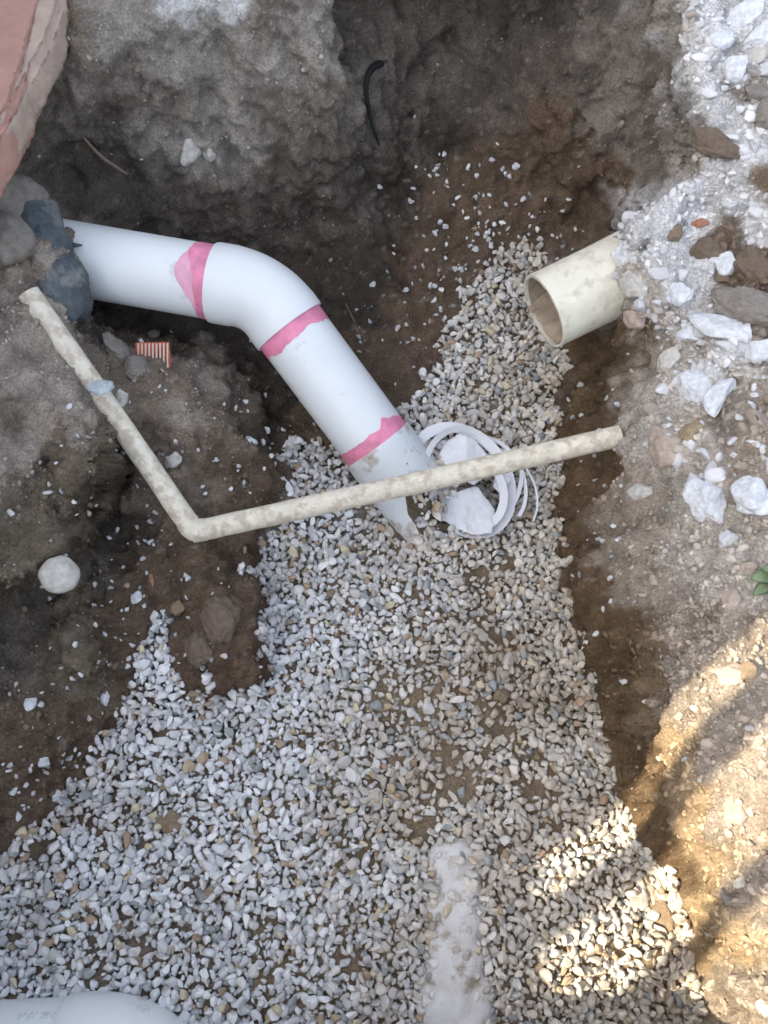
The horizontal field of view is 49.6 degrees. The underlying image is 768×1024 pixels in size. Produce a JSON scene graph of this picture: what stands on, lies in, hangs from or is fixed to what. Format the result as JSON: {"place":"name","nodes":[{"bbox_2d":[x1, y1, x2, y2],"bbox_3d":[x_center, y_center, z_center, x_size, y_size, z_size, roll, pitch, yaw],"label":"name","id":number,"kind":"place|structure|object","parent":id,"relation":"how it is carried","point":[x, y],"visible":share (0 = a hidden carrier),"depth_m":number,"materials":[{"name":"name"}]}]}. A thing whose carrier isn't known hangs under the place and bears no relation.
{"place":"outdoors","nodes":[
{"label":"outdoors","id":0,"kind":"place"},
{"bbox_2d":[0,235,707,1023],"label":"gravel","id":1,"kind":"structure","parent":0,"point":[688,995],"depth_m":1.50,"materials":[{"name":"white gravel"}]},
{"bbox_2d":[0,991,186,1023],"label":"lettered pipe","id":2,"kind":"object","parent":1,"relation":"on","point":[98,1007],"visible":1,"depth_m":1.32,"materials":[{"name":"white plastic"}]},
{"bbox_2d":[156,811,181,833],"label":"brown stone","id":3,"kind":"object","parent":1,"relation":"on","point":[168,822],"visible":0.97,"depth_m":1.47,"materials":[{"name":"brown stone"}]},
{"bbox_2d":[204,886,220,897],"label":"cream stone","id":4,"kind":"object","parent":1,"relation":"on","point":[208,891],"visible":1,"depth_m":1.44,"materials":[{"name":"beige stone"}]},
{"bbox_2d":[350,763,358,783],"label":"cream stone","id":5,"kind":"object","parent":1,"relation":"on","point":[354,766],"visible":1,"depth_m":1.52,"materials":[{"name":"grey stone"}]},
{"bbox_2d":[370,787,382,805],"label":"cream stone","id":6,"kind":"object","parent":1,"relation":"on","point":[377,794],"visible":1,"depth_m":1.50,"materials":[{"name":"grey stone"}]},
{"bbox_2d":[418,422,537,538],"bbox_3d":[0.185,-0.069,1.707,0.269,0.079,0.249,0,65,0],"label":"plastic coil","id":7,"kind":"object","parent":1,"relation":"on","point":[472,508],"visible":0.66,"depth_m":1.71,"materials":[{"name":"white plastic"}]},
{"bbox_2d":[626,893,648,910],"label":"pale rock","id":8,"kind":"object","parent":1,"relation":"on","point":[640,901],"visible":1,"depth_m":1.45,"materials":[{"name":"white stone"}]},
{"bbox_2d":[646,897,676,933],"bbox_3d":[0.489,0.706,1.456,0.063,0.048,0.061,0,65,0],"label":"sandy clod","id":9,"kind":"object","parent":1,"relation":"on","point":[666,922],"visible":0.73,"depth_m":1.44,"materials":[{"name":"beige soil"}]},
{"bbox_2d":[0,0,767,1023],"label":"ground","id":10,"kind":"structure","parent":0,"point":[532,136],"depth_m":1.61,"materials":[{"name":"soil"}]},
{"bbox_2d":[0,173,48,266],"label":"bank rock","id":11,"kind":"object","parent":10,"relation":"on","point":[17,240],"visible":0.76,"depth_m":1.50,"materials":[{"name":"grey stone"}]},
{"bbox_2d":[23,697,36,710],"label":"white pebble","id":12,"kind":"object","parent":10,"relation":"on","point":[29,704],"visible":1,"depth_m":1.43,"materials":[{"name":"white stone"}]},
{"bbox_2d":[0,0,68,197],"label":"masonry corner","id":13,"kind":"object","parent":10,"relation":"on","point":[34,45],"visible":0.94,"depth_m":1.46,"materials":[{"name":"pink brick"}]},
{"bbox_2d":[38,757,49,766],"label":"white pebble","id":14,"kind":"object","parent":10,"relation":"on","point":[44,762],"visible":1,"depth_m":1.44,"materials":[{"name":"white stone"}]},
{"bbox_2d":[21,197,92,322],"bbox_3d":[-0.643,-0.477,1.576,0.128,0.170,0.278,-24,67,-11],"label":"grey rock","id":15,"kind":"object","parent":10,"relation":"on","point":[66,283],"visible":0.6,"depth_m":1.54,"materials":[{"name":"grey stone"}]},
{"bbox_2d":[38,555,79,593],"bbox_3d":[-0.551,0.106,1.413,0.067,0.056,0.065,0,65,0],"label":"round white stone","id":16,"kind":"object","parent":10,"relation":"on","point":[59,574],"visible":1,"depth_m":1.39,"materials":[{"name":"white stone"}]},
{"bbox_2d":[52,789,66,801],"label":"white pebble","id":17,"kind":"object","parent":10,"relation":"on","point":[56,796],"visible":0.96,"depth_m":1.47,"materials":[{"name":"white stone"}]},
{"bbox_2d":[100,691,109,705],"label":"white pebble","id":18,"kind":"object","parent":10,"relation":"on","point":[104,700],"visible":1,"depth_m":1.52,"materials":[{"name":"white stone"}]},
{"bbox_2d":[83,137,127,174],"bbox_3d":[-0.572,-0.730,1.715,0.060,0.109,0.012,-15,66,-7],"label":"pale root","id":19,"kind":"object","parent":10,"relation":"on","point":[103,158],"visible":1,"depth_m":1.71,"materials":[{"name":"plant"}]},
{"bbox_2d":[102,332,130,359],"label":"grey clod","id":20,"kind":"object","parent":10,"relation":"on","point":[117,347],"visible":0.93,"depth_m":1.64,"materials":[{"name":"grey stone"}]},
{"bbox_2d":[115,389,128,406],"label":"pale stone","id":21,"kind":"object","parent":10,"relation":"on","point":[121,396],"visible":0.73,"depth_m":1.58,"materials":[{"name":"white stone"}]},
{"bbox_2d":[131,590,141,603],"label":"white pebble","id":22,"kind":"object","parent":10,"relation":"on","point":[136,596],"visible":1,"depth_m":1.58,"materials":[{"name":"white stone"}]},
{"bbox_2d":[123,354,151,379],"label":"grey clod","id":23,"kind":"object","parent":10,"relation":"on","point":[134,365],"visible":0.95,"depth_m":1.63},
{"bbox_2d":[149,574,153,586],"bbox_3d":[-0.443,0.130,1.586,0.010,0.008,0.031,-10,65,-5],"label":"terracotta shard","id":24,"kind":"object","parent":10,"relation":"on","point":[151,579],"visible":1,"depth_m":1.58,"materials":[{"name":"orange ceramic"}]},
{"bbox_2d":[135,342,171,374],"bbox_3d":[-0.460,-0.303,1.660,0.070,0.056,0.052,0,65,0],"label":"striped shard","id":25,"kind":"object","parent":10,"relation":"on","point":[156,349],"visible":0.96,"depth_m":1.65,"materials":[{"name":"ceramic"}]},
{"bbox_2d":[147,329,159,337],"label":"dark stone","id":26,"kind":"object","parent":10,"relation":"on","point":[155,333],"visible":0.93,"depth_m":1.79,"materials":[{"name":"grey stone"}]},
{"bbox_2d":[164,452,181,468],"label":"pale stone","id":27,"kind":"object","parent":10,"relation":"on","point":[173,460],"visible":1,"depth_m":1.61,"materials":[{"name":"grey stone"}]},
{"bbox_2d":[170,600,184,615],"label":"tan clod","id":28,"kind":"object","parent":10,"relation":"on","point":[177,607],"visible":1,"depth_m":1.56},
{"bbox_2d":[180,138,201,165],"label":"pebble","id":29,"kind":"object","parent":10,"relation":"on","point":[191,152],"depth_m":1.75,"materials":[{"name":"grey stone"}]},
{"bbox_2d":[184,630,212,668],"bbox_3d":[-0.342,0.251,1.534,0.054,0.041,0.065,-30,69,-13],"label":"brown clod","id":30,"kind":"object","parent":10,"relation":"on","point":[198,650],"visible":0.98,"depth_m":1.52,"materials":[{"name":"brown soil"}]},
{"bbox_2d":[201,149,215,161],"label":"pebble","id":31,"kind":"object","parent":10,"relation":"on","point":[209,155],"depth_m":1.77,"materials":[{"name":"grey stone"}]},
{"bbox_2d":[201,595,240,644],"bbox_3d":[-0.300,0.195,1.531,0.074,0.052,0.099,0,65,0],"label":"brown clod","id":32,"kind":"object","parent":10,"relation":"on","point":[221,617],"visible":1,"depth_m":1.51,"materials":[{"name":"brown soil"}]},
{"bbox_2d":[248,436,257,444],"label":"pale stone","id":33,"kind":"object","parent":10,"relation":"on","point":[253,440],"visible":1,"depth_m":1.71,"materials":[{"name":"white stone"}]},
{"bbox_2d":[63,219,457,541],"bbox_3d":[-0.303,-0.329,1.748,1.096,0.430,0.314,26,68,12],"label":"drain pipe","id":34,"kind":"object","parent":10,"relation":"on","point":[270,307],"visible":0.88,"depth_m":1.63,"materials":[{"name":"white plastic"}]},
{"bbox_2d":[18,287,622,542],"bbox_3d":[-0.136,-0.115,1.505,1.132,0.263,0.351,10,65,5],"label":"water pipe","id":35,"kind":"object","parent":10,"relation":"on","point":[190,524],"visible":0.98,"depth_m":1.54,"materials":[{"name":"beige plastic"}]},
{"bbox_2d":[86,380,114,395],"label":"flat stone","id":36,"kind":"object","parent":35,"relation":"on","point":[99,387],"visible":1,"depth_m":1.50,"materials":[{"name":"grey stone"}]},
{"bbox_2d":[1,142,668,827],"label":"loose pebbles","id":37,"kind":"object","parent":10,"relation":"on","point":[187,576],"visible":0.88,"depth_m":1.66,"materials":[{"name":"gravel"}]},
{"bbox_2d":[363,60,386,145],"bbox_3d":[-0.019,-0.886,1.813,0.049,0.166,0.118,0,65,0],"label":"black root","id":38,"kind":"object","parent":10,"relation":"on","point":[374,66],"visible":1,"depth_m":1.76,"materials":[{"name":"black plant"}]},
{"bbox_2d":[0,0,767,1023],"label":"soil crumbs","id":39,"kind":"object","parent":10,"relation":"on","point":[712,742],"visible":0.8,"depth_m":1.46,"materials":[{"name":"soil"}]},
{"bbox_2d":[418,837,496,1023],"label":"buried pipe","id":40,"kind":"object","parent":10,"relation":"on","point":[455,986],"visible":0.45,"depth_m":1.39,"materials":[{"name":"white plastic"}]},
{"bbox_2d":[492,689,508,703],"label":"brown stone","id":41,"kind":"object","parent":10,"relation":"on","point":[501,696],"visible":1,"depth_m":1.58,"materials":[{"name":"brown stone"}]},
{"bbox_2d":[619,270,648,298],"bbox_3d":[0.455,-0.408,1.522,0.040,0.059,0.056,-21,67,-9],"label":"pale lump","id":42,"kind":"object","parent":10,"relation":"on","point":[632,285],"visible":0.96,"depth_m":1.50,"materials":[{"name":"white stone"}]},
{"bbox_2d":[623,309,645,329],"bbox_3d":[0.464,-0.356,1.543,0.047,0.038,0.027,29,68,13],"label":"pale lump","id":43,"kind":"object","parent":10,"relation":"on","point":[630,321],"visible":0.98,"depth_m":1.53,"materials":[{"name":"beige stone"}]},
{"bbox_2d":[627,483,652,499],"bbox_3d":[0.456,-0.037,1.482,0.041,0.026,0.029,0,65,0],"label":"white lump","id":44,"kind":"object","parent":10,"relation":"on","point":[638,491],"visible":1,"depth_m":1.47,"materials":[{"name":"beige stone"}]},
{"bbox_2d":[645,882,654,895],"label":"pale rock","id":45,"kind":"object","parent":10,"relation":"on","point":[649,888],"visible":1,"depth_m":1.47,"materials":[{"name":"white stone"}]},
{"bbox_2d":[648,425,677,468],"bbox_3d":[0.490,-0.112,1.443,0.046,0.064,0.082,-16,66,-7],"label":"rock","id":46,"kind":"object","parent":10,"relation":"on","point":[661,446],"visible":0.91,"depth_m":1.43,"materials":[{"name":"beige stone"}]},
{"bbox_2d":[657,347,682,371],"bbox_3d":[0.514,-0.271,1.494,0.038,0.047,0.044,0,65,0],"label":"white lump","id":47,"kind":"object","parent":10,"relation":"on","point":[670,357],"visible":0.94,"depth_m":1.48,"materials":[{"name":"white stone"}]},
{"bbox_2d":[667,224,682,241],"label":"tan stone","id":48,"kind":"object","parent":10,"relation":"on","point":[676,233],"visible":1,"depth_m":1.48,"materials":[{"name":"beige stone"}]},
{"bbox_2d":[669,893,682,912],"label":"pale rock","id":49,"kind":"object","parent":10,"relation":"on","point":[676,905],"visible":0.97,"depth_m":1.40,"materials":[{"name":"white stone"}]},
{"bbox_2d":[667,282,693,305],"bbox_3d":[0.526,-0.395,1.491,0.036,0.032,0.056,-41,71,-17],"label":"white lump","id":50,"kind":"object","parent":10,"relation":"on","point":[681,293],"visible":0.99,"depth_m":1.48,"materials":[{"name":"white stone"}]},
{"bbox_2d":[676,322,698,341],"bbox_3d":[0.555,-0.327,1.505,0.061,0.040,0.058,0,65,0],"label":"white lump","id":51,"kind":"object","parent":10,"relation":"on","point":[685,332],"visible":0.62,"depth_m":1.49,"materials":[{"name":"white stone"}]},
{"bbox_2d":[611,0,767,482],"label":"chalk rubble","id":52,"kind":"object","parent":10,"relation":"on","point":[713,472],"visible":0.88,"depth_m":1.46,"materials":[{"name":"stone"}]},
{"bbox_2d":[524,231,623,346],"bbox_3d":[0.533,-0.502,1.636,0.515,0.214,0.152,-24,67,-11],"label":"old drain pipe","id":53,"kind":"object","parent":52,"relation":"in","point":[581,288],"visible":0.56,"depth_m":1.56,"materials":[{"name":"beige plastic"}]},
{"bbox_2d":[528,291,561,343],"bbox_3d":[0.425,-0.434,1.658,0.248,0.065,0.130,-24,67,-11],"label":"silt","id":54,"kind":"object","parent":53,"relation":"in","point":[542,308],"visible":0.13,"depth_m":1.66,"materials":[{"name":"brown soil"}]},
{"bbox_2d":[610,243,631,266],"bbox_3d":[0.449,-0.474,1.530,0.041,0.045,0.049,-24,67,-11],"label":"pale lump","id":55,"kind":"object","parent":53,"relation":"on","point":[619,254],"visible":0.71,"depth_m":1.53,"materials":[{"name":"white stone"}]},
{"bbox_2d":[678,419,705,442],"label":"yellow clod","id":56,"kind":"object","parent":10,"relation":"on","point":[688,432],"visible":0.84,"depth_m":1.40,"materials":[{"name":"yellow soil"}]},
{"bbox_2d":[678,370,710,401],"bbox_3d":[0.539,-0.217,1.437,0.058,0.049,0.060,0,65,0],"label":"white lump","id":57,"kind":"object","parent":10,"relation":"on","point":[695,385],"visible":0.89,"depth_m":1.43,"materials":[{"name":"white stone"}]},
{"bbox_2d":[690,705,698,710],"bbox_3d":[0.456,0.287,1.219,0.013,0.011,0.010,0,65,0],"label":"flat chip","id":58,"kind":"object","parent":10,"relation":"on","point":[693,708],"visible":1,"depth_m":1.22,"materials":[{"name":"white stone"}]},
{"bbox_2d":[691,218,709,227],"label":"reddish stone","id":59,"kind":"object","parent":10,"relation":"on","point":[699,222],"visible":1,"depth_m":1.50,"materials":[{"name":"orange stone"}]},
{"bbox_2d":[639,482,767,1023],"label":"bank grit","id":60,"kind":"object","parent":10,"relation":"on","point":[762,765],"visible":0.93,"depth_m":1.23,"materials":[{"name":"stone"}]},
{"bbox_2d":[682,475,726,523],"bbox_3d":[0.521,-0.020,1.349,0.050,0.055,0.092,-26,68,-11],"label":"white block","id":61,"kind":"object","parent":10,"relation":"on","point":[703,499],"depth_m":1.34,"materials":[{"name":"white stone"}]},
{"bbox_2d":[689,236,727,259],"bbox_3d":[0.582,-0.469,1.494,0.066,0.043,0.043,0,65,0],"label":"brown clod","id":62,"kind":"object","parent":10,"relation":"on","point":[708,247],"visible":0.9,"depth_m":1.48,"materials":[{"name":"brown soil"}]},
{"bbox_2d":[691,127,740,159],"bbox_3d":[0.577,-0.638,1.444,0.098,0.039,0.030,25,67,11],"label":"brown clod","id":63,"kind":"object","parent":10,"relation":"on","point":[717,143],"visible":1,"depth_m":1.44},
{"bbox_2d":[688,313,751,343],"bbox_3d":[0.588,-0.323,1.454,0.116,0.052,0.054,23,67,11],"label":"white slab","id":64,"kind":"object","parent":10,"relation":"on","point":[720,326],"depth_m":1.44,"materials":[{"name":"white stone"}]},
{"bbox_2d":[703,377,736,417],"bbox_3d":[0.560,-0.197,1.398,0.036,0.039,0.075,32,69,14],"label":"white slab","id":65,"kind":"object","parent":10,"relation":"on","point":[716,394],"depth_m":1.39,"materials":[{"name":"white stone"}]},
{"bbox_2d":[709,29,734,50],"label":"white boulder","id":66,"kind":"object","parent":10,"relation":"on","point":[722,39],"visible":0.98,"depth_m":1.47,"materials":[{"name":"white stone"}]},
{"bbox_2d":[715,251,735,275],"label":"stone","id":67,"kind":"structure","parent":10,"relation":"on","point":[724,265],"depth_m":1.47,"materials":[{"name":"white stone"}]},
{"bbox_2d":[719,888,733,904],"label":"bank stone","id":68,"kind":"object","parent":10,"relation":"on","point":[725,896],"visible":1,"depth_m":1.20,"materials":[{"name":"grey stone"}]},
{"bbox_2d":[715,662,742,684],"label":"pale boulder","id":69,"kind":"object","parent":10,"relation":"on","point":[730,674],"visible":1,"depth_m":1.19,"materials":[{"name":"white stone"}]},
{"bbox_2d":[718,530,740,547],"bbox_3d":[0.548,0.046,1.319,0.032,0.028,0.034,0,65,0],"label":"white block","id":70,"kind":"object","parent":10,"relation":"on","point":[726,538],"depth_m":1.31,"materials":[{"name":"white stone"}]},
{"bbox_2d":[722,588,741,609],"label":"bank stone","id":71,"kind":"object","parent":10,"relation":"on","point":[732,598],"visible":1,"depth_m":1.24,"materials":[{"name":"beige stone"}]},
{"bbox_2d":[723,795,746,824],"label":"bank stone","id":72,"kind":"object","parent":10,"relation":"on","point":[734,813],"visible":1,"depth_m":1.17,"materials":[{"name":"white stone"}]},
{"bbox_2d":[722,55,748,83],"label":"white boulder","id":73,"kind":"object","parent":10,"relation":"on","point":[734,69],"visible":1,"depth_m":1.45,"materials":[{"name":"white stone"}]},
{"bbox_2d":[711,286,767,326],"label":"grey clod","id":74,"kind":"object","parent":10,"relation":"on","point":[747,304],"visible":0.98,"depth_m":1.43,"materials":[{"name":"grey stone"}]},
{"bbox_2d":[733,876,747,888],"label":"bank stone","id":75,"kind":"object","parent":10,"relation":"on","point":[738,882],"visible":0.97,"depth_m":1.17,"materials":[{"name":"white stone"}]},
{"bbox_2d":[726,0,764,29],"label":"white boulder","id":76,"kind":"object","parent":10,"relation":"on","point":[744,13],"visible":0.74,"depth_m":1.48,"materials":[{"name":"white stone"}]},
{"bbox_2d":[739,660,757,679],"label":"pale boulder","id":77,"kind":"object","parent":10,"relation":"on","point":[748,669],"visible":1,"depth_m":1.18,"materials":[{"name":"beige stone"}]},
{"bbox_2d":[730,475,767,515],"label":"white block","id":78,"kind":"object","parent":10,"relation":"on","point":[749,493],"depth_m":1.28,"materials":[{"name":"white stone"}]},
{"bbox_2d":[740,561,758,573],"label":"bank stone","id":79,"kind":"object","parent":10,"relation":"on","point":[746,567],"visible":1,"depth_m":1.25,"materials":[{"name":"beige stone"}]},
{"bbox_2d":[733,245,767,279],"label":"brown clod","id":80,"kind":"object","parent":10,"relation":"on","point":[750,262],"visible":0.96,"depth_m":1.45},
{"bbox_2d":[742,20,767,50],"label":"white boulder","id":81,"kind":"object","parent":10,"relation":"on","point":[759,34],"visible":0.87,"depth_m":1.47,"materials":[{"name":"white stone"}]},
{"bbox_2d":[745,339,767,364],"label":"white slab","id":82,"kind":"object","parent":10,"relation":"on","point":[756,352],"depth_m":1.40,"materials":[{"name":"white stone"}]},
{"bbox_2d":[745,83,767,100],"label":"grey stone","id":83,"kind":"object","parent":10,"relation":"on","point":[758,92],"visible":0.98,"depth_m":1.44,"materials":[{"name":"grey stone"}]},
{"bbox_2d":[748,46,767,63],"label":"white boulder","id":84,"kind":"object","parent":10,"relation":"on","point":[758,55],"visible":0.85,"depth_m":1.46,"materials":[{"name":"white stone"}]},
{"bbox_2d":[750,564,767,595],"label":"weed","id":85,"kind":"object","parent":10,"relation":"on","point":[760,577],"visible":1,"depth_m":1.21,"materials":[{"name":"green plant"}]},
{"bbox_2d":[754,98,767,129],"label":"grey stone","id":86,"kind":"object","parent":10,"relation":"on","point":[761,117],"visible":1,"depth_m":1.43,"materials":[{"name":"grey stone"}]},
{"bbox_2d":[755,999,767,1017],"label":"bank stone","id":87,"kind":"object","parent":10,"relation":"on","point":[761,1005],"visible":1,"depth_m":1.13,"materials":[{"name":"white stone"}]}
]}

